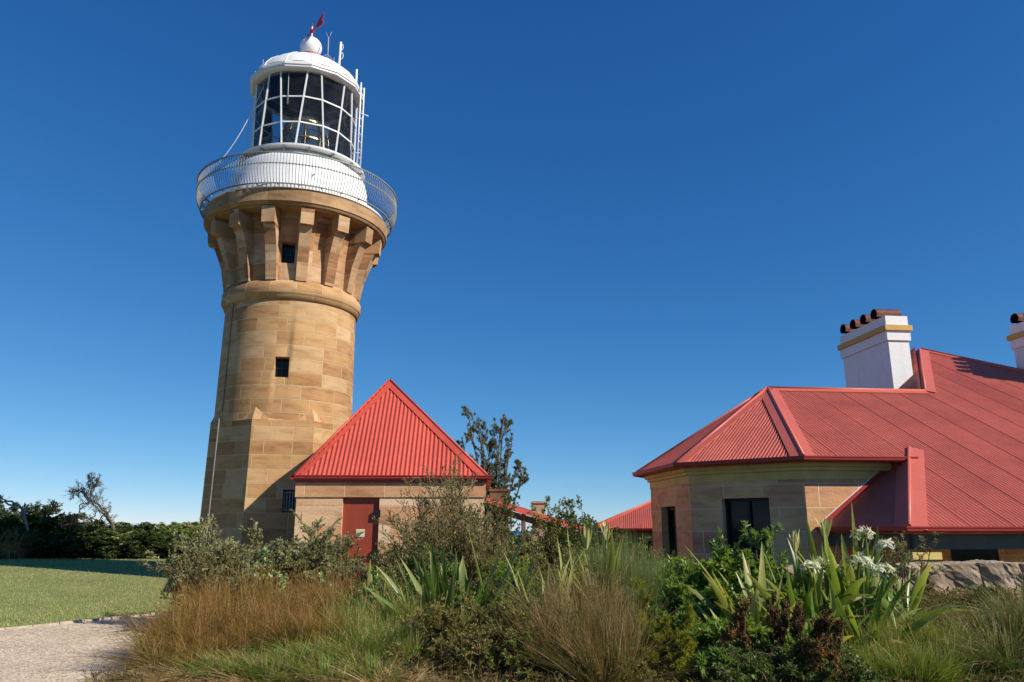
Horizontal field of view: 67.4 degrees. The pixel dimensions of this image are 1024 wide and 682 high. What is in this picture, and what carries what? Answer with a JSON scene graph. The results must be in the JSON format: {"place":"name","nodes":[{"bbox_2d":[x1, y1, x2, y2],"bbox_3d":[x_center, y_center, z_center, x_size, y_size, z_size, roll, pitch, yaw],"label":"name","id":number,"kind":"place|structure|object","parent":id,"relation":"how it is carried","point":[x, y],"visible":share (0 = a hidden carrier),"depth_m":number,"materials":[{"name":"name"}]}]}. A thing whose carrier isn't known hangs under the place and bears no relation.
{"place":"outdoors","nodes":[
{"label":"outdoors","id":0,"kind":"place"},
{"bbox_2d":[0,614,170,681],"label":"gravel path","id":1,"kind":"structure","parent":0,"point":[12,666],"depth_m":10.34,"materials":[{"name":"gravel"}]},
{"bbox_2d":[0,557,189,627],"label":"lawn","id":2,"kind":"structure","parent":0,"point":[70,577],"depth_m":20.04,"materials":[{"name":"plant"}]},
{"bbox_2d":[20,556,557,681],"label":"ground","id":3,"kind":"structure","parent":0,"point":[121,557],"depth_m":31.34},
{"bbox_2d":[0,504,105,557],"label":"coastal bush","id":4,"kind":"object","parent":3,"relation":"on","point":[46,524],"visible":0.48,"depth_m":32.35,"materials":[{"name":"green plant"}]},
{"bbox_2d":[53,472,115,538],"bbox_3d":[-18.228,7.113,32.753,2.345,3.014,1.861,-8,-16,28],"label":"gnarled tree","id":5,"kind":"object","parent":3,"relation":"on","point":[87,493],"visible":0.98,"depth_m":32.90,"materials":[{"name":"green plant"}]},
{"bbox_2d":[94,522,168,559],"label":"coastal bush","id":6,"kind":"object","parent":3,"relation":"on","point":[142,534],"visible":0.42,"depth_m":31.10,"materials":[{"name":"green plant"}]},
{"bbox_2d":[196,12,397,566],"bbox_3d":[-7.138,-1.902,25.172,6.488,19.550,6.488,0,-14,0],"label":"lighthouse","id":7,"kind":"object","parent":3,"relation":"on","point":[298,234],"visible":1,"depth_m":23.18,"materials":[{"name":"stone"}]},
{"bbox_2d":[290,379,491,601],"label":"stone store","id":8,"kind":"structure","parent":3,"relation":"on","point":[371,452],"depth_m":17.80,"materials":[{"name":"stone"}]},
{"bbox_2d":[341,497,380,598],"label":"door","id":9,"kind":"structure","parent":8,"relation":"in","point":[358,512],"depth_m":17.57,"materials":[{"name":"red paint"}]},
{"bbox_2d":[455,405,528,527],"bbox_3d":[-0.701,4.870,25.206,2.625,5.725,1.952,0,-14,0],"label":"banksia tree","id":10,"kind":"object","parent":3,"relation":"on","point":[491,467],"visible":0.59,"depth_m":25.41,"materials":[{"name":"green plant"}]},
{"bbox_2d":[484,489,592,589],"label":"covered walkway","id":11,"kind":"structure","parent":3,"relation":"on","point":[495,494],"depth_m":21.01,"materials":[{"name":"red metal"}]},
{"bbox_2d":[120,598,1018,681],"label":"garden bed","id":12,"kind":"object","parent":3,"relation":"on","point":[683,679],"visible":0.01,"depth_m":8.21,"materials":[{"name":"soil"}]},
{"bbox_2d":[52,592,254,669],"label":"grass tussock","id":13,"kind":"object","parent":12,"relation":"on","point":[145,637],"depth_m":8.82,"materials":[{"name":"plant"}]},
{"bbox_2d":[56,626,265,681],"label":"grass tussock","id":14,"kind":"object","parent":12,"relation":"on","point":[170,651],"depth_m":8.20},
{"bbox_2d":[93,574,243,662],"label":"grass tussock","id":15,"kind":"object","parent":12,"relation":"on","point":[175,607],"depth_m":9.69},
{"bbox_2d":[109,579,263,665],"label":"grass tussock","id":16,"kind":"object","parent":12,"relation":"on","point":[185,619],"depth_m":9.08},
{"bbox_2d":[120,559,275,637],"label":"grass tussock","id":17,"kind":"object","parent":12,"relation":"on","point":[219,598],"depth_m":10.13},
{"bbox_2d":[136,529,266,603],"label":"silver shrub","id":18,"kind":"object","parent":12,"relation":"on","point":[211,559],"visible":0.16,"depth_m":12.85,"materials":[{"name":"green plant"}]},
{"bbox_2d":[144,606,261,655],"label":"grass tussock","id":19,"kind":"object","parent":12,"relation":"on","point":[191,642],"depth_m":8.67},
{"bbox_2d":[141,624,282,665],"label":"grass tussock","id":20,"kind":"object","parent":12,"relation":"on","point":[208,648],"depth_m":8.30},
{"bbox_2d":[147,643,304,681],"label":"grass","id":21,"kind":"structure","parent":12,"relation":"on","point":[232,670],"depth_m":7.56,"materials":[{"name":"plant"}]},
{"bbox_2d":[145,579,319,641],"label":"grass tussock","id":22,"kind":"object","parent":12,"relation":"on","point":[229,602],"depth_m":9.50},
{"bbox_2d":[166,514,305,606],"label":"silver shrub","id":23,"kind":"object","parent":12,"relation":"on","point":[255,557],"visible":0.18,"depth_m":12.95,"materials":[{"name":"green plant"}]},
{"bbox_2d":[177,560,306,628],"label":"grass tussock","id":24,"kind":"object","parent":12,"relation":"on","point":[253,591],"depth_m":10.60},
{"bbox_2d":[198,613,305,657],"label":"grass tussock","id":25,"kind":"object","parent":12,"relation":"on","point":[257,646],"depth_m":8.57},
{"bbox_2d":[170,539,355,612],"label":"silver shrub","id":26,"kind":"object","parent":12,"relation":"on","point":[224,550],"visible":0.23,"depth_m":12.15,"materials":[{"name":"green plant"}]},
{"bbox_2d":[219,593,306,652],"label":"grass tussock","id":27,"kind":"object","parent":12,"relation":"on","point":[256,626],"depth_m":8.88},
{"bbox_2d":[203,650,350,681],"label":"rush","id":28,"kind":"object","parent":12,"relation":"on","point":[255,674],"visible":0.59,"depth_m":7.38,"materials":[{"name":"plant"}]},
{"bbox_2d":[217,564,347,622],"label":"grass tussock","id":29,"kind":"object","parent":12,"relation":"on","point":[289,594],"depth_m":10.35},
{"bbox_2d":[227,592,355,655],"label":"grass tussock","id":30,"kind":"object","parent":12,"relation":"on","point":[292,637],"depth_m":8.71,"materials":[{"name":"plant"}]},
{"bbox_2d":[217,508,369,590],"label":"silver shrub","id":31,"kind":"object","parent":12,"relation":"on","point":[259,536],"visible":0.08,"depth_m":13.62,"materials":[{"name":"green plant"}]},
{"bbox_2d":[256,618,397,669],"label":"grass","id":32,"kind":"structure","parent":12,"relation":"on","point":[297,650],"depth_m":7.96,"materials":[{"name":"plant"}]},
{"bbox_2d":[261,648,396,681],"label":"rush","id":33,"kind":"object","parent":12,"relation":"on","point":[305,675],"visible":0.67,"depth_m":7.35,"materials":[{"name":"plant"}]},
{"bbox_2d":[267,516,394,596],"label":"silver shrub","id":34,"kind":"object","parent":12,"relation":"on","point":[323,554],"visible":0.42,"depth_m":13.07,"materials":[{"name":"green plant"}]},
{"bbox_2d":[273,599,401,649],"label":"grass tussock","id":35,"kind":"object","parent":12,"relation":"on","point":[342,625],"depth_m":8.73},
{"bbox_2d":[283,561,394,624],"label":"grass tussock","id":36,"kind":"object","parent":12,"relation":"on","point":[337,598],"depth_m":10.38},
{"bbox_2d":[304,609,422,660],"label":"rush","id":37,"kind":"object","parent":12,"relation":"on","point":[362,635],"visible":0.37,"depth_m":8.28,"materials":[{"name":"plant"}]},
{"bbox_2d":[314,592,432,653],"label":"rush","id":38,"kind":"object","parent":12,"relation":"on","point":[395,630],"visible":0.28,"depth_m":8.62,"materials":[{"name":"plant"}]},
{"bbox_2d":[315,567,432,639],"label":"rush","id":39,"kind":"object","parent":12,"relation":"on","point":[372,607],"visible":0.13,"depth_m":9.59,"materials":[{"name":"plant"}]},
{"bbox_2d":[349,566,420,620],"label":"leafy shrub","id":40,"kind":"object","parent":12,"relation":"on","point":[376,574],"visible":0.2,"depth_m":10.38,"materials":[{"name":"green plant"}]},
{"bbox_2d":[307,647,463,681],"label":"rush","id":41,"kind":"object","parent":12,"relation":"on","point":[367,662],"visible":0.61,"depth_m":7.45,"materials":[{"name":"plant"}]},
{"bbox_2d":[335,568,443,632],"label":"rush","id":42,"kind":"object","parent":12,"relation":"on","point":[400,605],"visible":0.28,"depth_m":9.64,"materials":[{"name":"plant"}]},
{"bbox_2d":[351,618,465,670],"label":"rush","id":43,"kind":"object","parent":12,"relation":"on","point":[408,646],"visible":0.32,"depth_m":8.22,"materials":[{"name":"plant"}]},
{"bbox_2d":[363,540,468,606],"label":"dark shrub","id":44,"kind":"object","parent":12,"relation":"on","point":[411,566],"visible":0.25,"depth_m":12.01,"materials":[{"name":"green plant"}]},
{"bbox_2d":[372,511,465,592],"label":"wispy shrub","id":45,"kind":"object","parent":12,"relation":"on","point":[409,539],"visible":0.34,"depth_m":12.97,"materials":[{"name":"green plant"}]},
{"bbox_2d":[369,452,495,584],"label":"wispy shrub","id":46,"kind":"object","parent":12,"relation":"on","point":[444,513],"visible":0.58,"depth_m":13.69,"materials":[{"name":"green plant"}]},
{"bbox_2d":[362,522,530,639],"bbox_3d":[-0.831,3.274,10.306,2.188,1.639,2.086,0,-14,0],"label":"spear plant","id":47,"kind":"object","parent":12,"relation":"on","point":[439,587],"visible":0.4,"depth_m":10.08,"materials":[{"name":"green plant"}]},
{"bbox_2d":[383,623,535,678],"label":"heath shrub","id":48,"kind":"object","parent":12,"relation":"on","point":[440,649],"visible":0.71,"depth_m":7.77,"materials":[{"name":"green plant"}]},
{"bbox_2d":[388,590,530,662],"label":"heath shrub","id":49,"kind":"object","parent":12,"relation":"on","point":[450,618],"visible":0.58,"depth_m":8.48,"materials":[{"name":"green plant"}]},
{"bbox_2d":[433,513,521,596],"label":"wispy shrub","id":50,"kind":"object","parent":12,"relation":"on","point":[481,547],"visible":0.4,"depth_m":13.08,"materials":[{"name":"green plant"}]},
{"bbox_2d":[419,578,581,657],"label":"heath shrub","id":51,"kind":"object","parent":12,"relation":"on","point":[496,622],"visible":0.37,"depth_m":8.59,"materials":[{"name":"green plant"}]},
{"bbox_2d":[447,538,559,601],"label":"olive shrub","id":52,"kind":"object","parent":12,"relation":"on","point":[533,570],"visible":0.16,"depth_m":12.37,"materials":[{"name":"green plant"}]},
{"bbox_2d":[471,556,536,603],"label":"leafy shrub","id":53,"kind":"object","parent":12,"relation":"on","point":[499,578],"visible":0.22,"depth_m":11.33,"materials":[{"name":"green plant"}]},
{"bbox_2d":[458,489,565,569],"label":"dark shrub","id":54,"kind":"object","parent":12,"relation":"on","point":[503,507],"visible":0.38,"depth_m":15.55,"materials":[{"name":"green plant"}]},
{"bbox_2d":[462,628,577,681],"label":"heath shrub","id":55,"kind":"object","parent":12,"relation":"on","point":[516,661],"visible":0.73,"depth_m":7.68,"materials":[{"name":"green plant"}]},
{"bbox_2d":[464,524,619,625],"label":"lily","id":56,"kind":"object","parent":12,"relation":"on","point":[586,538],"visible":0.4,"depth_m":9.83,"materials":[{"name":"green plant"}]},
{"bbox_2d":[76,581,1023,681],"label":"undergrowth","id":57,"kind":"object","parent":12,"relation":"on","point":[459,676],"visible":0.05,"depth_m":7.57,"materials":[{"name":"green plant"}]},
{"bbox_2d":[516,495,594,589],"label":"dark shrub","id":58,"kind":"object","parent":12,"relation":"on","point":[548,533],"visible":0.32,"depth_m":15.68,"materials":[{"name":"green plant"}]},
{"bbox_2d":[471,580,647,677],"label":"reed","id":59,"kind":"object","parent":12,"relation":"on","point":[544,644],"visible":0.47,"depth_m":7.86,"materials":[{"name":"plant"}]},
{"bbox_2d":[473,558,648,663],"bbox_3d":[0.387,3.069,8.809,1.991,1.166,2.260,9,-16,-33],"label":"reed","id":60,"kind":"object","parent":12,"relation":"on","point":[551,593],"visible":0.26,"depth_m":8.60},
{"bbox_2d":[481,544,655,639],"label":"reed","id":61,"kind":"object","parent":12,"relation":"on","point":[558,584],"visible":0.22,"depth_m":8.89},
{"bbox_2d":[489,565,667,664],"bbox_3d":[0.744,2.950,8.198,1.998,1.106,1.956,8,-16,-29],"label":"reed","id":62,"kind":"object","parent":12,"relation":"on","point":[583,617],"visible":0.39,"depth_m":7.98,"materials":[{"name":"plant"}]},
{"bbox_2d":[554,494,617,568],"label":"leafy shrub","id":63,"kind":"object","parent":12,"relation":"on","point":[584,520],"visible":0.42,"depth_m":15.07,"materials":[{"name":"green plant"}]},
{"bbox_2d":[559,521,633,619],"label":"lily","id":64,"kind":"object","parent":12,"relation":"on","point":[612,557],"visible":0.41,"depth_m":10.31,"materials":[{"name":"green plant"}]},
{"bbox_2d":[508,545,697,631],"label":"reed","id":65,"kind":"object","parent":12,"relation":"on","point":[599,593],"visible":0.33,"depth_m":8.90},
{"bbox_2d":[485,601,721,681],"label":"reed","id":66,"kind":"object","parent":12,"relation":"on","point":[613,670],"visible":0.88,"depth_m":7.35,"materials":[{"name":"plant"}]},
{"bbox_2d":[531,569,710,677],"bbox_3d":[1.083,2.951,8.118,1.991,1.067,2.260,9,-16,-32],"label":"reed","id":67,"kind":"object","parent":12,"relation":"on","point":[630,641],"visible":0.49,"depth_m":7.86,"materials":[{"name":"plant"}]},
{"bbox_2d":[569,519,689,605],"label":"feathery bush","id":68,"kind":"object","parent":12,"relation":"on","point":[622,560],"visible":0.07,"depth_m":10.38,"materials":[{"name":"green plant"}]},
{"bbox_2d":[593,533,696,624],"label":"feathery bush","id":69,"kind":"object","parent":12,"relation":"on","point":[648,579],"visible":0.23,"depth_m":10.00,"materials":[{"name":"green plant"}]},
{"bbox_2d":[637,603,706,666],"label":"leafy shrub","id":70,"kind":"object","parent":12,"relation":"on","point":[683,633],"visible":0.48,"depth_m":8.06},
{"bbox_2d":[607,582,738,626],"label":"leafy shrub","id":71,"kind":"object","parent":12,"relation":"on","point":[685,597],"visible":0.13,"depth_m":9.43,"materials":[{"name":"green plant"}]},
{"bbox_2d":[639,629,712,681],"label":"leafy shrub","id":72,"kind":"object","parent":12,"relation":"on","point":[683,661],"visible":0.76,"depth_m":7.62,"materials":[{"name":"plant"}]},
{"bbox_2d":[635,601,729,663],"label":"leafy shrub","id":73,"kind":"object","parent":12,"relation":"on","point":[692,631],"visible":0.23,"depth_m":8.24,"materials":[{"name":"green plant"}]},
{"bbox_2d":[654,553,717,597],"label":"leafy shrub","id":74,"kind":"object","parent":12,"relation":"on","point":[710,569],"visible":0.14,"depth_m":10.47,"materials":[{"name":"green plant"}]},
{"bbox_2d":[662,577,771,629],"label":"leafy shrub","id":75,"kind":"object","parent":12,"relation":"on","point":[681,589],"visible":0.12,"depth_m":9.19,"materials":[{"name":"green plant"}]},
{"bbox_2d":[690,544,758,595],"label":"leafy shrub","id":76,"kind":"object","parent":12,"relation":"on","point":[720,562],"visible":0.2,"depth_m":10.22,"materials":[{"name":"green plant"}]},
{"bbox_2d":[673,640,776,681],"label":"leafy shrub","id":77,"kind":"object","parent":12,"relation":"on","point":[703,657],"visible":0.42,"depth_m":7.33,"materials":[{"name":"green plant"}]},
{"bbox_2d":[719,593,751,653],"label":"seed plant","id":78,"kind":"object","parent":12,"relation":"on","point":[738,625],"visible":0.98,"depth_m":7.62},
{"bbox_2d":[679,577,806,644],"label":"leafy shrub","id":79,"kind":"object","parent":12,"relation":"on","point":[800,594],"visible":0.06,"depth_m":9.12,"materials":[{"name":"green plant"}]},
{"bbox_2d":[697,612,793,664],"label":"leafy shrub","id":80,"kind":"object","parent":12,"relation":"on","point":[760,633],"visible":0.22,"depth_m":8.08,"materials":[{"name":"green plant"}]},
{"bbox_2d":[708,521,790,576],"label":"leafy shrub","id":81,"kind":"object","parent":12,"relation":"on","point":[714,545],"visible":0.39,"depth_m":11.30,"materials":[{"name":"green plant"}]},
{"bbox_2d":[705,637,817,681],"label":"shrub","id":82,"kind":"object","parent":12,"relation":"on","point":[744,658],"visible":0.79,"depth_m":7.12,"materials":[{"name":"green plant"}]},
{"bbox_2d":[721,551,804,595],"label":"leafy shrub","id":83,"kind":"object","parent":12,"relation":"on","point":[737,586],"visible":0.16,"depth_m":10.34,"materials":[{"name":"green plant"}]},
{"bbox_2d":[684,543,856,646],"bbox_3d":[2.691,2.948,8.698,1.951,1.308,1.861,4,-14,-16],"label":"lily","id":84,"kind":"object","parent":12,"relation":"on","point":[726,607],"visible":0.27,"depth_m":8.85,"materials":[{"name":"green plant"}]},
{"bbox_2d":[762,592,788,677],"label":"seed plant","id":85,"kind":"object","parent":12,"relation":"on","point":[772,620],"visible":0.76,"depth_m":7.70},
{"bbox_2d":[777,597,820,680],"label":"seed plant","id":86,"kind":"object","parent":12,"relation":"on","point":[798,623],"visible":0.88,"depth_m":7.49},
{"bbox_2d":[736,517,869,609],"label":"lily","id":87,"kind":"object","parent":12,"relation":"on","point":[825,529],"visible":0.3,"depth_m":9.71,"materials":[{"name":"green plant"}]},
{"bbox_2d":[728,634,888,681],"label":"shrub","id":88,"kind":"object","parent":12,"relation":"on","point":[857,666],"visible":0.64,"depth_m":7.19,"materials":[{"name":"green plant"}]},
{"bbox_2d":[747,529,874,643],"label":"lily","id":89,"kind":"object","parent":12,"relation":"on","point":[820,603],"visible":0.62,"depth_m":9.14,"materials":[{"name":"green plant"}]},
{"bbox_2d":[802,637,839,680],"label":"seed plant","id":90,"kind":"object","parent":12,"relation":"on","point":[818,652],"visible":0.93,"depth_m":7.10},
{"bbox_2d":[814,609,846,674],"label":"seed plant","id":91,"kind":"object","parent":12,"relation":"on","point":[822,624],"visible":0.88,"depth_m":7.37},
{"bbox_2d":[751,566,921,672],"bbox_3d":[3.501,3.085,8.570,1.642,1.106,1.691,7,-15,-27],"label":"lily","id":92,"kind":"object","parent":12,"relation":"on","point":[808,626],"visible":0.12,"depth_m":8.54,"materials":[{"name":"green plant"}]},
{"bbox_2d":[767,551,946,653],"bbox_3d":[4.041,3.125,8.942,2.306,1.314,1.806,12,-18,-39],"label":"lily","id":93,"kind":"object","parent":12,"relation":"on","point":[834,601],"visible":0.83,"depth_m":8.77,"materials":[{"name":"green plant"}]},
{"bbox_2d":[791,502,961,633],"bbox_3d":[4.120,2.980,9.584,2.034,1.906,1.906,-2,-14,7],"label":"lily","id":94,"kind":"object","parent":12,"relation":"on","point":[839,581],"visible":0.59,"depth_m":9.38,"materials":[{"name":"green plant"}]},
{"bbox_2d":[812,607,971,666],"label":"grass tussock","id":95,"kind":"object","parent":12,"relation":"on","point":[870,644],"depth_m":8.29,"materials":[{"name":"plant"}]},
{"bbox_2d":[840,626,958,681],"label":"grass tussock","id":96,"kind":"object","parent":12,"relation":"on","point":[867,653],"depth_m":7.81,"materials":[{"name":"plant"}]},
{"bbox_2d":[850,559,983,626],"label":"lily","id":97,"kind":"object","parent":12,"relation":"on","point":[919,585],"visible":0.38,"depth_m":9.44,"materials":[{"name":"green plant"}]},
{"bbox_2d":[847,617,989,681],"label":"grass tussock","id":98,"kind":"object","parent":12,"relation":"on","point":[921,670],"depth_m":7.64,"materials":[{"name":"plant"}]},
{"bbox_2d":[880,530,957,596],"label":"pale shrub","id":99,"kind":"object","parent":12,"relation":"on","point":[900,557],"visible":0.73,"depth_m":10.75,"materials":[{"name":"green plant"}]},
{"bbox_2d":[853,620,1023,681],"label":"grass tussock","id":100,"kind":"object","parent":12,"relation":"on","point":[939,657],"depth_m":7.80,"materials":[{"name":"plant"}]},
{"bbox_2d":[918,628,1023,681],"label":"sedge","id":101,"kind":"object","parent":12,"relation":"on","point":[995,663],"visible":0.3,"depth_m":7.98,"materials":[{"name":"plant"}]},
{"bbox_2d":[923,588,1023,681],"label":"sedge","id":102,"kind":"object","parent":12,"relation":"on","point":[987,637],"visible":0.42,"depth_m":8.40,"materials":[{"name":"plant"}]},
{"bbox_2d":[923,573,1023,650],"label":"sedge","id":103,"kind":"object","parent":12,"relation":"on","point":[997,617],"visible":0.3,"depth_m":8.82,"materials":[{"name":"plant"}]},
{"bbox_2d":[935,617,1023,681],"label":"sedge","id":104,"kind":"object","parent":12,"relation":"on","point":[1010,662],"visible":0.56,"depth_m":7.94,"materials":[{"name":"plant"}]},
{"bbox_2d":[942,554,1023,632],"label":"sedge","id":105,"kind":"object","parent":12,"relation":"on","point":[1006,595],"visible":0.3,"depth_m":9.26,"materials":[{"name":"plant"}]},
{"bbox_2d":[589,500,652,567],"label":"outbuilding","id":106,"kind":"structure","parent":3,"relation":"on","point":[639,517],"depth_m":28.57,"materials":[{"name":"red paint"}]},
{"bbox_2d":[632,309,1023,573],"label":"cottage","id":107,"kind":"structure","parent":3,"relation":"on","point":[896,436],"depth_m":16.10,"materials":[{"name":"red paint"}]},
{"bbox_2d":[725,498,771,566],"bbox_3d":[4.902,4.289,15.675,0.789,2.112,0.761,1,-14,-6],"label":"window","id":108,"kind":"structure","parent":107,"relation":"in","point":[756,511],"depth_m":15.87,"materials":[{"name":"black glass"}]},
{"bbox_2d":[951,549,999,561],"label":"window","id":109,"kind":"structure","parent":107,"relation":"in","point":[961,555],"depth_m":15.11,"materials":[{"name":"black glass"}]},
{"bbox_2d":[774,559,1023,597],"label":"stone wall","id":110,"kind":"structure","parent":3,"relation":"on","point":[959,577],"depth_m":10.94,"materials":[{"name":"stone"}]},
{"bbox_2d":[0,0,1023,530],"label":"sky","id":111,"kind":"structure","parent":0,"point":[619,225],"materials":[{"name":"blue"}]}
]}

